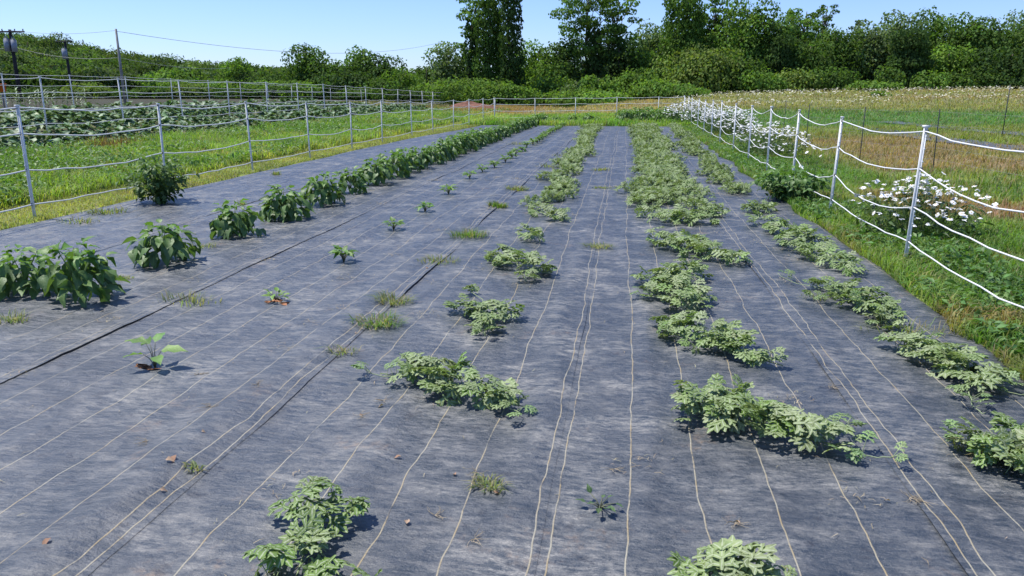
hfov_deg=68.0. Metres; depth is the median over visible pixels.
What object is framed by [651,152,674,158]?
watermelon plant
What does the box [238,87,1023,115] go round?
dry field grass
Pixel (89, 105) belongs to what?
collard plant
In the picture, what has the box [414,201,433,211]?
seedling
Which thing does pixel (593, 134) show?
watermelon plant
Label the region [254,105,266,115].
collard plant
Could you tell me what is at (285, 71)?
broadleaf tree
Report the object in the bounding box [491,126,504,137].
pepper plant
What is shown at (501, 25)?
vine covered tree
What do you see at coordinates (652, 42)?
broadleaf tree
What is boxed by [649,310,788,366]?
watermelon plant
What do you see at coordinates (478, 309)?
watermelon plant
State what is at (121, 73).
utility pole
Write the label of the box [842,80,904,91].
shrub
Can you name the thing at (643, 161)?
watermelon plant
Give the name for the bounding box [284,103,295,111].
collard plant
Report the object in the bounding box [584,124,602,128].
watermelon plant
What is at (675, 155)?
watermelon plant
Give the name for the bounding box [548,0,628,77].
locust tree
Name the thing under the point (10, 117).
collard plant
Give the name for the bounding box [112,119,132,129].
collard plant
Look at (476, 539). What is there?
rootlet tangle
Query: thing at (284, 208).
pepper plant
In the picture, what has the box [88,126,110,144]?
collard plant
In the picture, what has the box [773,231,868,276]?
watermelon plant
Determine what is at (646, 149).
watermelon plant
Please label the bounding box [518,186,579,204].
watermelon plant
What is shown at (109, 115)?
collard plant
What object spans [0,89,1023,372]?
ground
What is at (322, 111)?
collard plant
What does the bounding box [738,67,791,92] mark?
shrub
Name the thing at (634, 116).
leafy crop plant
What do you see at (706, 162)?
watermelon plant
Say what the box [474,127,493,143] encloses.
pepper plant
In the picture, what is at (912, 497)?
rootlet tangle
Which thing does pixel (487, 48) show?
vine covered tree
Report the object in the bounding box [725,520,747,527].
rootlet tangle
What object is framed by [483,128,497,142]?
pepper plant
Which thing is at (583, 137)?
watermelon plant
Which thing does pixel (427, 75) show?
evergreen tree
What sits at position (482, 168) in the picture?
seedling
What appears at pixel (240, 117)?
collard plant
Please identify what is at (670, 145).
watermelon plant
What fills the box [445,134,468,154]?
pepper plant
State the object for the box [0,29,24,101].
utility pole
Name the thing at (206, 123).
collard plant
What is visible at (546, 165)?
grass tuft
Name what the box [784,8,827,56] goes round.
locust tree
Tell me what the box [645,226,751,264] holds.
watermelon plant
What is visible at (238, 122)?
collard plant
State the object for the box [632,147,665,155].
watermelon plant
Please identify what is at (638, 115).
leafy crop plant
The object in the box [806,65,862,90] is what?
shrub
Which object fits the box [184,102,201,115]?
collard plant
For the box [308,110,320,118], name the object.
collard plant
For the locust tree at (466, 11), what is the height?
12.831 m
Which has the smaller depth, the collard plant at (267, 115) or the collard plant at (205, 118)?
the collard plant at (205, 118)
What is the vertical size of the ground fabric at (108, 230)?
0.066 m
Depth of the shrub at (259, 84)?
90.94 m
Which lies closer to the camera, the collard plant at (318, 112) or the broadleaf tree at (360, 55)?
the collard plant at (318, 112)
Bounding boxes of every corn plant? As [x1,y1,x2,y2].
[7,86,18,103]
[16,86,35,105]
[29,89,38,106]
[40,89,54,107]
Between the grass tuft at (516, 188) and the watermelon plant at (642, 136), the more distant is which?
the watermelon plant at (642, 136)
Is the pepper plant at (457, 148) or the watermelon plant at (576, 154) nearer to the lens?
the watermelon plant at (576, 154)
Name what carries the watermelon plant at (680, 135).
on the ground fabric at (892, 398)
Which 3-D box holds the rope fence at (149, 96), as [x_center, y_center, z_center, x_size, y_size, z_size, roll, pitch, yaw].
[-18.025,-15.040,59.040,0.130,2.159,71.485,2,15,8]
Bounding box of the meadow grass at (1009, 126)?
[699,103,1023,233]
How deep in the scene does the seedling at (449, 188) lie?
12.76 m
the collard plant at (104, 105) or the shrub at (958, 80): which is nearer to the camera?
the collard plant at (104, 105)
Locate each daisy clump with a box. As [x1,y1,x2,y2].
[663,100,722,124]
[699,106,758,134]
[733,121,810,156]
[798,146,823,173]
[851,172,997,239]
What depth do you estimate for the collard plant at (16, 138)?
18.47 m
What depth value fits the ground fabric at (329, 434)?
3.75 m
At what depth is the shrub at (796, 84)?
75.08 m
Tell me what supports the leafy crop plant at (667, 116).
on the ground at (162, 101)
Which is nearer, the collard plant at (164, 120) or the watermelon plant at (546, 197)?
the watermelon plant at (546, 197)
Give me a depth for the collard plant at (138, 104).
36.46 m
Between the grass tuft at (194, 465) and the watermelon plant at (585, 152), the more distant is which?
the watermelon plant at (585, 152)
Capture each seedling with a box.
[123,332,187,367]
[261,287,290,300]
[328,245,359,261]
[382,217,403,229]
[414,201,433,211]
[437,184,457,193]
[461,170,476,178]
[477,164,489,171]
[488,160,500,167]
[498,154,511,161]
[505,151,517,156]
[509,148,521,153]
[522,140,532,147]
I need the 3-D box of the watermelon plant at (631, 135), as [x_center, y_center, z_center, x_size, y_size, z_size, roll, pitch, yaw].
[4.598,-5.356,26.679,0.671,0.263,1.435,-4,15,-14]
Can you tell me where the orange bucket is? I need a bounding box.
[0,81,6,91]
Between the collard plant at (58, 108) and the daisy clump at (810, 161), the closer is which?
the daisy clump at (810, 161)
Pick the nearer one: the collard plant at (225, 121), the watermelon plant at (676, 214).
the watermelon plant at (676, 214)
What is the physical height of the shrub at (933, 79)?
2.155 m
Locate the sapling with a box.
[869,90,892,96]
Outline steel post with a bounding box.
[1002,85,1010,135]
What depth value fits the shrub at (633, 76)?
76.97 m
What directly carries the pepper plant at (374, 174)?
on the ground fabric at (50, 328)
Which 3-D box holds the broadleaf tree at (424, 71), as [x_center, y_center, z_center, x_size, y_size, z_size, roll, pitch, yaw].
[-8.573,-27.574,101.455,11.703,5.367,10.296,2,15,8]
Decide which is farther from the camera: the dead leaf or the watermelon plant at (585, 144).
the watermelon plant at (585, 144)
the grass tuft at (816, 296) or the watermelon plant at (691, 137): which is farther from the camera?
the watermelon plant at (691, 137)
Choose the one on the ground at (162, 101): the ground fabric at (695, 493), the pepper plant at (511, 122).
the ground fabric at (695, 493)
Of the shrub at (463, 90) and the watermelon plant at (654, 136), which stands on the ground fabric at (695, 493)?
the watermelon plant at (654, 136)
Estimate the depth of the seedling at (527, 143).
22.80 m
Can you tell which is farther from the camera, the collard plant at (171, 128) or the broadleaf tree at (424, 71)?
the broadleaf tree at (424, 71)
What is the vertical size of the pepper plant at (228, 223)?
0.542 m
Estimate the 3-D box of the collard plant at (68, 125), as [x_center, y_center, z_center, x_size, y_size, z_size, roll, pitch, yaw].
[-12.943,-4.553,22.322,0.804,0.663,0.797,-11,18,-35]
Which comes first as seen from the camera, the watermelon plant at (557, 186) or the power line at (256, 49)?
the watermelon plant at (557, 186)
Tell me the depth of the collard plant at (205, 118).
29.19 m
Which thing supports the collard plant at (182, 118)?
on the ground at (162, 101)
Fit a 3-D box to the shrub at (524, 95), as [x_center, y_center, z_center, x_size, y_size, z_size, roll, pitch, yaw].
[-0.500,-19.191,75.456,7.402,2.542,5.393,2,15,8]
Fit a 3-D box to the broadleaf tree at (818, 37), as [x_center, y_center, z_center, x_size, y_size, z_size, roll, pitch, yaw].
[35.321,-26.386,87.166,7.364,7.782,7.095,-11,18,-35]
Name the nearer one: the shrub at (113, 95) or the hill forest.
the shrub at (113, 95)
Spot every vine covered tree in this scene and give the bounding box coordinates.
[461,18,478,80]
[470,0,502,82]
[493,8,506,82]
[496,0,526,92]
[583,25,604,79]
[656,0,711,80]
[766,34,796,76]
[876,27,936,88]
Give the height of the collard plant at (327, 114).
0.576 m
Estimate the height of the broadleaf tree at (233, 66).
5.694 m
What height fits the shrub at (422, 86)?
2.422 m
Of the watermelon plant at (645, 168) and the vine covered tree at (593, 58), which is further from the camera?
the vine covered tree at (593, 58)
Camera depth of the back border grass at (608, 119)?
37.95 m
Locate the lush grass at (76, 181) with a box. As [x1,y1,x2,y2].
[0,103,531,207]
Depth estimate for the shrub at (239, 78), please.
102.21 m
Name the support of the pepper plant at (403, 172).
on the ground fabric at (50, 328)
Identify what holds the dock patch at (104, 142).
on the ground at (162, 101)
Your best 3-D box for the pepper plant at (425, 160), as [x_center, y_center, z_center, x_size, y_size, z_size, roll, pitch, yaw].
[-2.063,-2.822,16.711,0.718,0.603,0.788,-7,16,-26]
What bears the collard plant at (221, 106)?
on the ground at (162, 101)
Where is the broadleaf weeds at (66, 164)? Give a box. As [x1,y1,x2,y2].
[0,105,509,207]
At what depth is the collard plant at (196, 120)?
28.62 m
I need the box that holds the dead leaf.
[42,538,50,543]
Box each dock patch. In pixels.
[78,135,126,148]
[92,132,151,145]
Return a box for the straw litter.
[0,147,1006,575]
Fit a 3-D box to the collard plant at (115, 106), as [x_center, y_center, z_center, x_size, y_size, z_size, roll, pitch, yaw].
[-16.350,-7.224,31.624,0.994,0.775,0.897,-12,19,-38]
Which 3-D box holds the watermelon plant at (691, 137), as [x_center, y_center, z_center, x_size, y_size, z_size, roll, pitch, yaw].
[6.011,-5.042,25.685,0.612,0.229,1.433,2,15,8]
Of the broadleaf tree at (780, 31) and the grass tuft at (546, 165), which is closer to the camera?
the grass tuft at (546, 165)
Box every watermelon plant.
[241,476,381,575]
[350,350,537,416]
[442,284,524,335]
[483,243,557,281]
[515,223,544,241]
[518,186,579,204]
[525,200,570,221]
[536,165,581,179]
[543,177,581,194]
[549,152,583,162]
[549,172,573,182]
[552,156,586,166]
[559,161,583,173]
[562,143,594,152]
[562,149,598,156]
[565,146,596,153]
[572,134,593,140]
[574,142,593,147]
[575,129,596,133]
[576,136,595,141]
[576,139,592,145]
[577,128,599,132]
[579,124,600,127]
[581,133,597,137]
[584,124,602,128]
[614,172,680,191]
[625,186,672,206]
[626,167,668,183]
[627,129,644,133]
[627,182,685,201]
[629,132,648,137]
[629,138,652,145]
[630,164,673,176]
[630,254,717,319]
[631,137,644,141]
[631,151,660,161]
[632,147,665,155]
[633,141,649,148]
[633,154,661,165]
[634,147,658,152]
[634,202,725,226]
[635,133,652,139]
[636,143,664,148]
[637,159,662,167]
[645,133,671,138]
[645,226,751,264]
[646,142,679,150]
[647,133,660,139]
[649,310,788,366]
[650,139,670,144]
[651,136,672,143]
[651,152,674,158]
[654,157,688,168]
[656,154,686,160]
[656,169,692,180]
[657,182,715,199]
[658,146,671,153]
[659,150,678,156]
[661,163,688,173]
[662,191,730,214]
[664,174,708,195]
[667,535,797,575]
[669,128,690,132]
[670,373,907,463]
[672,138,699,144]
[673,132,695,137]
[678,140,702,147]
[681,135,697,140]
[681,143,703,151]
[687,148,711,156]
[695,162,731,174]
[698,152,717,161]
[698,156,716,166]
[706,169,735,183]
[718,178,751,194]
[740,198,778,213]
[745,210,832,244]
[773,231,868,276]
[778,269,907,329]
[873,331,1023,413]
[940,410,1023,473]
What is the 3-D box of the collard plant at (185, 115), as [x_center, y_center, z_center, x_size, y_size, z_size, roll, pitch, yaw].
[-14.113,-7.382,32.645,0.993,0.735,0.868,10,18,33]
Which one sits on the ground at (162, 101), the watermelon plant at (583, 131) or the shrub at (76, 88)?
the shrub at (76, 88)
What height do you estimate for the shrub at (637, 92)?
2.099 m
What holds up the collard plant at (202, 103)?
on the ground at (162, 101)
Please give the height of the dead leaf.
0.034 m
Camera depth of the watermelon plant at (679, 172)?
14.38 m
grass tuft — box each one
[0,308,30,323]
[53,215,99,223]
[76,204,128,214]
[118,275,134,280]
[157,287,221,306]
[182,460,207,472]
[190,241,215,248]
[319,344,361,356]
[342,307,411,329]
[362,288,417,305]
[416,253,458,264]
[447,226,493,237]
[460,471,514,493]
[488,200,507,207]
[503,185,530,190]
[536,163,559,167]
[581,242,617,248]
[799,293,829,300]
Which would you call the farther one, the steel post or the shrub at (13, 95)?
the shrub at (13, 95)
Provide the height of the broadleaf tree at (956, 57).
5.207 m
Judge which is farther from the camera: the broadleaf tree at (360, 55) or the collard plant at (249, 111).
the broadleaf tree at (360, 55)
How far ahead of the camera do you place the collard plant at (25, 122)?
24.27 m
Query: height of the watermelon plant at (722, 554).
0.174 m
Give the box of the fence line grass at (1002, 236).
[681,119,1023,379]
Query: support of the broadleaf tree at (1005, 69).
on the ground at (162, 101)
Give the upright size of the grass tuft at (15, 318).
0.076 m
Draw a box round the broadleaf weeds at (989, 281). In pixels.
[682,125,1023,360]
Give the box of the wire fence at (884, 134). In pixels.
[736,99,1023,175]
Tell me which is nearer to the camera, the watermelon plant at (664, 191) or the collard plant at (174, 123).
the watermelon plant at (664, 191)
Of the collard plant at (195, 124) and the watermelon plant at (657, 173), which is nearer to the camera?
the watermelon plant at (657, 173)
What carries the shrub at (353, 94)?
on the ground at (162, 101)
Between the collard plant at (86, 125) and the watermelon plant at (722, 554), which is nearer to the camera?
the watermelon plant at (722, 554)
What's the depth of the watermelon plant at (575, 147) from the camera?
21.56 m
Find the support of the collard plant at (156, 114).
on the ground at (162, 101)
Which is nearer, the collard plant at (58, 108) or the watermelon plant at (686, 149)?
the watermelon plant at (686, 149)
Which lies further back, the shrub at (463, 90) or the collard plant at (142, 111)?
the shrub at (463, 90)
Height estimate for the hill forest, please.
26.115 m
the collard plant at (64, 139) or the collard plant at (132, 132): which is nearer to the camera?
the collard plant at (64, 139)
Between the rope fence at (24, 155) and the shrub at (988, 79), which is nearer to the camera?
the rope fence at (24, 155)
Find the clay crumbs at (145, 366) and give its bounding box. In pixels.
[135,364,160,369]
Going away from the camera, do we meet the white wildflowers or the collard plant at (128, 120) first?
the collard plant at (128, 120)
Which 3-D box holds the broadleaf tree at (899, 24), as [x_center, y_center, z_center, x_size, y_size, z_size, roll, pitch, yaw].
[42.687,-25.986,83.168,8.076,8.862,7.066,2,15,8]
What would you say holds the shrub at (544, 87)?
on the ground at (162, 101)
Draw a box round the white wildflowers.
[675,85,1023,104]
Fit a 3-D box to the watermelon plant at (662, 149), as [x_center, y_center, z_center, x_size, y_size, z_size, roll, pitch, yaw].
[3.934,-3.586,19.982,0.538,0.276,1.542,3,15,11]
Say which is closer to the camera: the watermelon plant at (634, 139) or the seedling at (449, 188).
the seedling at (449, 188)
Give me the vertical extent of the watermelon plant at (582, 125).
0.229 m
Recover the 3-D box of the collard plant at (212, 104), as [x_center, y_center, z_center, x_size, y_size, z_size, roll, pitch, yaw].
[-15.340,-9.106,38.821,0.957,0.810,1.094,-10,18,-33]
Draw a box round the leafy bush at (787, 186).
[750,164,832,200]
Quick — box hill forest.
[0,31,482,90]
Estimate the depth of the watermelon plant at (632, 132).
29.64 m
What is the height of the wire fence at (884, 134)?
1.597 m
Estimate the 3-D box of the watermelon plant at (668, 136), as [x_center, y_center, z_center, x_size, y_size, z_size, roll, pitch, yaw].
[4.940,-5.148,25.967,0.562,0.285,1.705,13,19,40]
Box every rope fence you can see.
[0,73,362,112]
[0,76,442,133]
[0,98,494,218]
[495,96,685,117]
[683,95,1023,308]
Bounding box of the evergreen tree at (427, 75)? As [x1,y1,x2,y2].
[425,69,430,82]
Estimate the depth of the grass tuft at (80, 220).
9.99 m
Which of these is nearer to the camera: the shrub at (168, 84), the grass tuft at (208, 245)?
the grass tuft at (208, 245)
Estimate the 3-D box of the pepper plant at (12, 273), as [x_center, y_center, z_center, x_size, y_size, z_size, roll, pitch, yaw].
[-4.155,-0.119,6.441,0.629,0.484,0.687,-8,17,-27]
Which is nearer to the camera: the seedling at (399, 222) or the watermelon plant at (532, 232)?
the watermelon plant at (532, 232)
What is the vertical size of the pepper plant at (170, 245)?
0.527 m
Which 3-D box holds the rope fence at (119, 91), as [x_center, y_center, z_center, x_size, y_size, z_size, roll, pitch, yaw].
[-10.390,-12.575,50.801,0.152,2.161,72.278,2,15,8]
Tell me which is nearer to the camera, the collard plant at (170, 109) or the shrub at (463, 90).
the collard plant at (170, 109)
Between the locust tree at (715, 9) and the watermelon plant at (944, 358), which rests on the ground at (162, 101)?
the locust tree at (715, 9)
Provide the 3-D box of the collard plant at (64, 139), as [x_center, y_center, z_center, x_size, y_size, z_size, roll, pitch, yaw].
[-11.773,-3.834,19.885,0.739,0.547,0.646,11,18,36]
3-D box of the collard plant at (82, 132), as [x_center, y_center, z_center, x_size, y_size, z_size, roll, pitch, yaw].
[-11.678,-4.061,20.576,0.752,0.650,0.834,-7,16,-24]
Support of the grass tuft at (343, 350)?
on the ground fabric at (329, 434)
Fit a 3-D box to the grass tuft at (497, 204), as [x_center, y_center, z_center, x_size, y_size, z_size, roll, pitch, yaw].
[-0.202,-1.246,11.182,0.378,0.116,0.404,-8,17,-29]
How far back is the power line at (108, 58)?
60.32 m
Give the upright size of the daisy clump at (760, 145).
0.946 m
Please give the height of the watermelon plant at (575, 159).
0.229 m
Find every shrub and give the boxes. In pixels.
[0,88,37,98]
[14,84,70,98]
[57,81,110,98]
[99,88,149,98]
[133,85,177,98]
[156,78,200,88]
[164,81,215,98]
[192,88,238,98]
[199,77,241,89]
[229,70,256,85]
[230,84,274,98]
[237,79,284,90]
[257,82,293,98]
[277,79,327,98]
[332,86,391,100]
[388,88,434,102]
[408,82,440,101]
[423,75,517,105]
[477,83,543,106]
[531,72,572,105]
[542,86,633,107]
[558,79,582,106]
[614,67,662,99]
[623,78,699,99]
[644,84,710,98]
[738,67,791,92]
[774,67,822,91]
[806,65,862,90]
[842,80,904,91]
[873,64,908,88]
[909,70,952,89]
[939,70,977,89]
[960,66,1003,89]
[993,74,1023,88]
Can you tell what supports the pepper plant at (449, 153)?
on the ground fabric at (50, 328)
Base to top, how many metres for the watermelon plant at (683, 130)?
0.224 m
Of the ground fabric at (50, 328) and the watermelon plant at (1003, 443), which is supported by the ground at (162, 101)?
the ground fabric at (50, 328)
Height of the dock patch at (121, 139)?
0.515 m
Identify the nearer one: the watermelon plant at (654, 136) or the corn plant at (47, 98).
the watermelon plant at (654, 136)
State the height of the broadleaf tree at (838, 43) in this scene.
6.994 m
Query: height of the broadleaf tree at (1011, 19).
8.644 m
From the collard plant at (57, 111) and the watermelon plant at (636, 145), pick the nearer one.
the watermelon plant at (636, 145)
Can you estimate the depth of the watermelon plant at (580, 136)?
25.91 m
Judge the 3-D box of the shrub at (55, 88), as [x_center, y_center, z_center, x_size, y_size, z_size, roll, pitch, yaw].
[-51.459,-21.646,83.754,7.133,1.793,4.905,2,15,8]
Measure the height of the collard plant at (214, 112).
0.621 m
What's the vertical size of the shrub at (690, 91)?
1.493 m
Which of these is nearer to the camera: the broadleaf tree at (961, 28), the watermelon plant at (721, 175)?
the watermelon plant at (721, 175)
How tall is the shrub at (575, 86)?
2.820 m
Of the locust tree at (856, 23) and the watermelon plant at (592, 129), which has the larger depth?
the locust tree at (856, 23)
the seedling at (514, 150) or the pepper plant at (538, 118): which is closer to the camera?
the seedling at (514, 150)
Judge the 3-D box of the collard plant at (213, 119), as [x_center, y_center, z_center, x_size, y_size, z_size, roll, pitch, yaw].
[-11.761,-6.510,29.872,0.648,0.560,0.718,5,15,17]
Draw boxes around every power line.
[2,48,222,68]
[12,30,114,33]
[117,31,447,52]
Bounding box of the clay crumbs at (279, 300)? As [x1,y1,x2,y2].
[265,299,289,304]
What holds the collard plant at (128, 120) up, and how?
on the ground at (162, 101)
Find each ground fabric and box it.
[0,125,499,269]
[0,125,546,382]
[0,126,582,575]
[88,126,618,575]
[534,126,968,575]
[659,126,1023,575]
[843,127,1023,150]
[877,121,1022,134]
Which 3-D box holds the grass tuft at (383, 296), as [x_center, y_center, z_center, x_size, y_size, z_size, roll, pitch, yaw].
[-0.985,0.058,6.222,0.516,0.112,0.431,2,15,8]
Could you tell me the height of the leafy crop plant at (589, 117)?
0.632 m
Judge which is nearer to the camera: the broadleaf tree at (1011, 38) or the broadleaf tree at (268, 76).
the broadleaf tree at (1011, 38)
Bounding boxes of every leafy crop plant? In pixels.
[566,114,577,119]
[581,113,593,120]
[616,108,633,120]
[631,109,646,119]
[634,110,650,119]
[639,106,655,114]
[646,110,657,120]
[651,114,662,121]
[653,109,666,117]
[663,108,681,120]
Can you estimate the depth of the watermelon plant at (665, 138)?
24.21 m
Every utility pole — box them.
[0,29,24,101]
[56,40,71,84]
[115,29,125,103]
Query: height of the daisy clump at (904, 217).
0.853 m
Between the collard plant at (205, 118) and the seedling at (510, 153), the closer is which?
the seedling at (510, 153)
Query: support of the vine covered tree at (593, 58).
on the ground at (162, 101)
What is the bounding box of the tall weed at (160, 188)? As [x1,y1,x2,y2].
[115,155,199,204]
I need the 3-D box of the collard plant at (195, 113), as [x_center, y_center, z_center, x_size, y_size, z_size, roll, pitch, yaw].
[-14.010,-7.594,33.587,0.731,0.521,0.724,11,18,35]
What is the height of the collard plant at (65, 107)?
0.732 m
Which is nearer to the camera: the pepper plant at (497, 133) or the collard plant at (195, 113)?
the pepper plant at (497, 133)
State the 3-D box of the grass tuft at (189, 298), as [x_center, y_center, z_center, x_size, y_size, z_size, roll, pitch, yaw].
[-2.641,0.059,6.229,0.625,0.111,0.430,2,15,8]
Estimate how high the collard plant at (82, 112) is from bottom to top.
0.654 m
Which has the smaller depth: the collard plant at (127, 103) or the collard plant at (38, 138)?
the collard plant at (38, 138)
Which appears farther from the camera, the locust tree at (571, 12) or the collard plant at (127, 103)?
the locust tree at (571, 12)
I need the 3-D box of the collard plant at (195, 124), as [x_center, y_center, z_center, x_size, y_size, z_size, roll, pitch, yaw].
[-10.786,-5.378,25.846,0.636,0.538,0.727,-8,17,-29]
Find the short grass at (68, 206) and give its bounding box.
[0,112,525,229]
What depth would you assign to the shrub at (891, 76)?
75.29 m
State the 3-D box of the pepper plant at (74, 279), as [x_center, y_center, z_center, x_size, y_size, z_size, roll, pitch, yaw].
[-3.517,-0.129,6.257,0.709,0.610,0.800,-11,18,-35]
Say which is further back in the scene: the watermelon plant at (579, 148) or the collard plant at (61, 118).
the collard plant at (61, 118)
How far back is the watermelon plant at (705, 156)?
18.67 m
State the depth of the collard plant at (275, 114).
35.29 m
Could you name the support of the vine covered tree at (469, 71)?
on the ground at (162, 101)
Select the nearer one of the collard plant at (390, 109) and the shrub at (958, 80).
the collard plant at (390, 109)
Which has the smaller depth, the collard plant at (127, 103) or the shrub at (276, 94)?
the collard plant at (127, 103)
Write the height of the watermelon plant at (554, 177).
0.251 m
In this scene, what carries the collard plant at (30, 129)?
on the ground at (162, 101)
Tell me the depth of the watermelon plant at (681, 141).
24.02 m
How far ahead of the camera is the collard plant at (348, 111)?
39.83 m
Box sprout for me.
[575,484,622,513]
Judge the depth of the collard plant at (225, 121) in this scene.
27.91 m
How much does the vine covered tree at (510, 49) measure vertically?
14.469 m
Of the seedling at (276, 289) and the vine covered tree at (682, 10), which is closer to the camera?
the seedling at (276, 289)
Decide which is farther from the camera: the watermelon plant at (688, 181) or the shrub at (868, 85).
the shrub at (868, 85)
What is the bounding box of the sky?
[0,0,1023,71]
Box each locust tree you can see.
[453,0,497,61]
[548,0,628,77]
[582,0,642,71]
[695,0,734,59]
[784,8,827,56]
[811,4,839,41]
[848,19,866,53]
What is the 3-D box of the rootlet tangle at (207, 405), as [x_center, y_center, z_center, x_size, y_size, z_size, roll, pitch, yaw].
[-1.628,0.627,4.085,0.120,0.012,0.068,-5,16,-19]
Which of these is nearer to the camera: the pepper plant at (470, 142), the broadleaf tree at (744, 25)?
the pepper plant at (470, 142)
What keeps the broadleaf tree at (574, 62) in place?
on the ground at (162, 101)
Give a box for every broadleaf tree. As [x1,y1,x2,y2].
[215,56,257,85]
[234,67,290,88]
[275,62,294,76]
[280,42,328,85]
[292,55,351,88]
[314,64,375,99]
[340,44,379,75]
[347,53,407,80]
[353,75,411,100]
[381,66,426,89]
[418,63,461,85]
[419,41,466,92]
[515,38,562,91]
[528,56,580,103]
[533,37,591,87]
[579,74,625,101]
[592,37,645,98]
[618,45,661,80]
[629,18,673,68]
[646,43,747,93]
[685,14,724,51]
[707,0,782,71]
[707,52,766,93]
[709,8,750,66]
[742,13,804,72]
[773,12,809,69]
[786,37,847,90]
[799,27,842,55]
[804,26,871,87]
[832,19,897,83]
[863,9,934,79]
[910,5,964,69]
[925,41,977,78]
[935,11,998,76]
[958,16,1023,66]
[961,46,1023,88]
[997,9,1023,55]
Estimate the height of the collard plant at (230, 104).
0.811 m
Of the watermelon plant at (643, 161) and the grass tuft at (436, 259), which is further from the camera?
the watermelon plant at (643, 161)
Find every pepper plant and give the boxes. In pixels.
[0,244,61,301]
[34,236,130,307]
[121,219,200,268]
[209,198,265,239]
[259,184,315,222]
[300,171,346,207]
[332,165,370,194]
[356,158,396,185]
[375,148,414,177]
[386,147,420,171]
[405,146,434,169]
[419,144,446,164]
[426,138,457,160]
[437,135,461,154]
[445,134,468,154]
[452,132,477,150]
[459,130,481,148]
[467,128,489,146]
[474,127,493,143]
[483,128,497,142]
[486,126,501,140]
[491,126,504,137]
[498,124,512,136]
[503,122,517,133]
[507,120,521,132]
[508,120,522,130]
[514,118,527,129]
[518,117,532,128]
[525,117,536,126]
[531,114,541,125]
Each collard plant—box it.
[0,112,25,131]
[0,131,18,142]
[0,133,16,151]
[1,112,17,124]
[5,127,40,146]
[15,118,35,131]
[17,104,42,120]
[20,126,46,141]
[21,111,39,126]
[27,130,57,146]
[28,109,56,122]
[28,111,63,131]
[45,124,69,140]
[49,106,69,121]
[50,104,68,119]
[51,112,72,129]
[51,131,74,146]
[57,122,80,137]
[59,105,74,118]
[66,111,81,122]
[66,126,94,145]
[68,104,80,116]
[69,114,88,128]
[73,111,89,122]
[77,111,103,127]
[77,120,101,133]
[79,102,96,115]
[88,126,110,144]
[90,113,111,127]
[95,103,110,113]
[95,120,115,136]
[96,105,110,120]
[98,109,119,126]
[108,100,125,112]
[109,125,131,140]
[112,105,131,118]
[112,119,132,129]
[113,109,139,125]
[117,125,139,138]
[122,101,136,113]
[125,109,140,116]
[130,112,145,124]
[130,121,148,132]
[132,102,144,110]
[135,108,150,119]
[135,124,154,137]
[140,120,156,132]
[142,112,158,123]
[144,101,156,113]
[151,109,165,121]
[152,116,174,131]
[152,126,169,134]
[160,107,178,122]
[162,100,176,113]
[162,123,175,132]
[166,117,182,129]
[170,99,183,106]
[174,108,193,121]
[174,120,194,132]
[176,116,195,127]
[180,105,191,114]
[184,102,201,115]
[187,122,200,131]
[188,115,202,127]
[189,110,204,120]
[191,99,204,107]
[196,114,213,126]
[198,101,212,114]
[200,109,209,119]
[200,121,213,131]
[204,102,218,114]
[207,115,218,127]
[208,109,221,119]
[213,102,228,113]
[214,121,226,129]
[218,108,231,118]
[222,119,234,127]
[224,102,233,113]
[229,118,240,129]
[230,108,241,116]
[232,112,246,123]
[237,107,245,114]
[239,115,257,127]
[243,107,256,115]
[247,101,257,111]
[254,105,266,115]
[263,109,276,121]
[266,110,279,119]
[268,116,275,123]
[279,112,295,121]
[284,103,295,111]
[291,111,305,121]
[296,104,305,111]
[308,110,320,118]
[314,109,325,118]
[315,106,325,115]
[322,112,332,116]
[342,108,355,116]
[385,105,394,111]
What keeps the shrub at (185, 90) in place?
on the ground at (162, 101)
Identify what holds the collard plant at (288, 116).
on the ground at (162, 101)
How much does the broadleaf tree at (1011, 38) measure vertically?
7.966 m
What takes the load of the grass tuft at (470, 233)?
on the ground fabric at (84, 474)
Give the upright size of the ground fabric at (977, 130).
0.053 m
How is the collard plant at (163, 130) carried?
on the ground at (162, 101)
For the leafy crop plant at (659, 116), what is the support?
on the ground at (162, 101)
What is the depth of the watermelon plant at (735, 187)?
12.86 m
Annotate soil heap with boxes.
[448,101,497,108]
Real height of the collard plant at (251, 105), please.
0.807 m
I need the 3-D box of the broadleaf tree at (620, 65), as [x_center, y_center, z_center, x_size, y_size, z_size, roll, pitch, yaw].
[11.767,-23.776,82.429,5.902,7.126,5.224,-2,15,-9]
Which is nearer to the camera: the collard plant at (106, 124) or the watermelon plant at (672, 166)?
the watermelon plant at (672, 166)
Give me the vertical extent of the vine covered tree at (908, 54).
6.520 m
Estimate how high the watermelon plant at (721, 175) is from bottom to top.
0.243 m
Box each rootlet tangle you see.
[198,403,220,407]
[427,507,445,519]
[467,529,484,546]
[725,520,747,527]
[899,489,921,503]
[910,493,937,504]
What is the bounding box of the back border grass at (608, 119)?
[460,110,719,126]
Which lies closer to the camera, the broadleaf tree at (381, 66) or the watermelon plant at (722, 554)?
the watermelon plant at (722, 554)
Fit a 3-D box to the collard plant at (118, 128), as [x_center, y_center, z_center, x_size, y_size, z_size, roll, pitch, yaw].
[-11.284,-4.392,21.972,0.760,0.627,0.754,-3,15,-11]
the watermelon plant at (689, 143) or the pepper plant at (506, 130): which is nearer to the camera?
the watermelon plant at (689, 143)

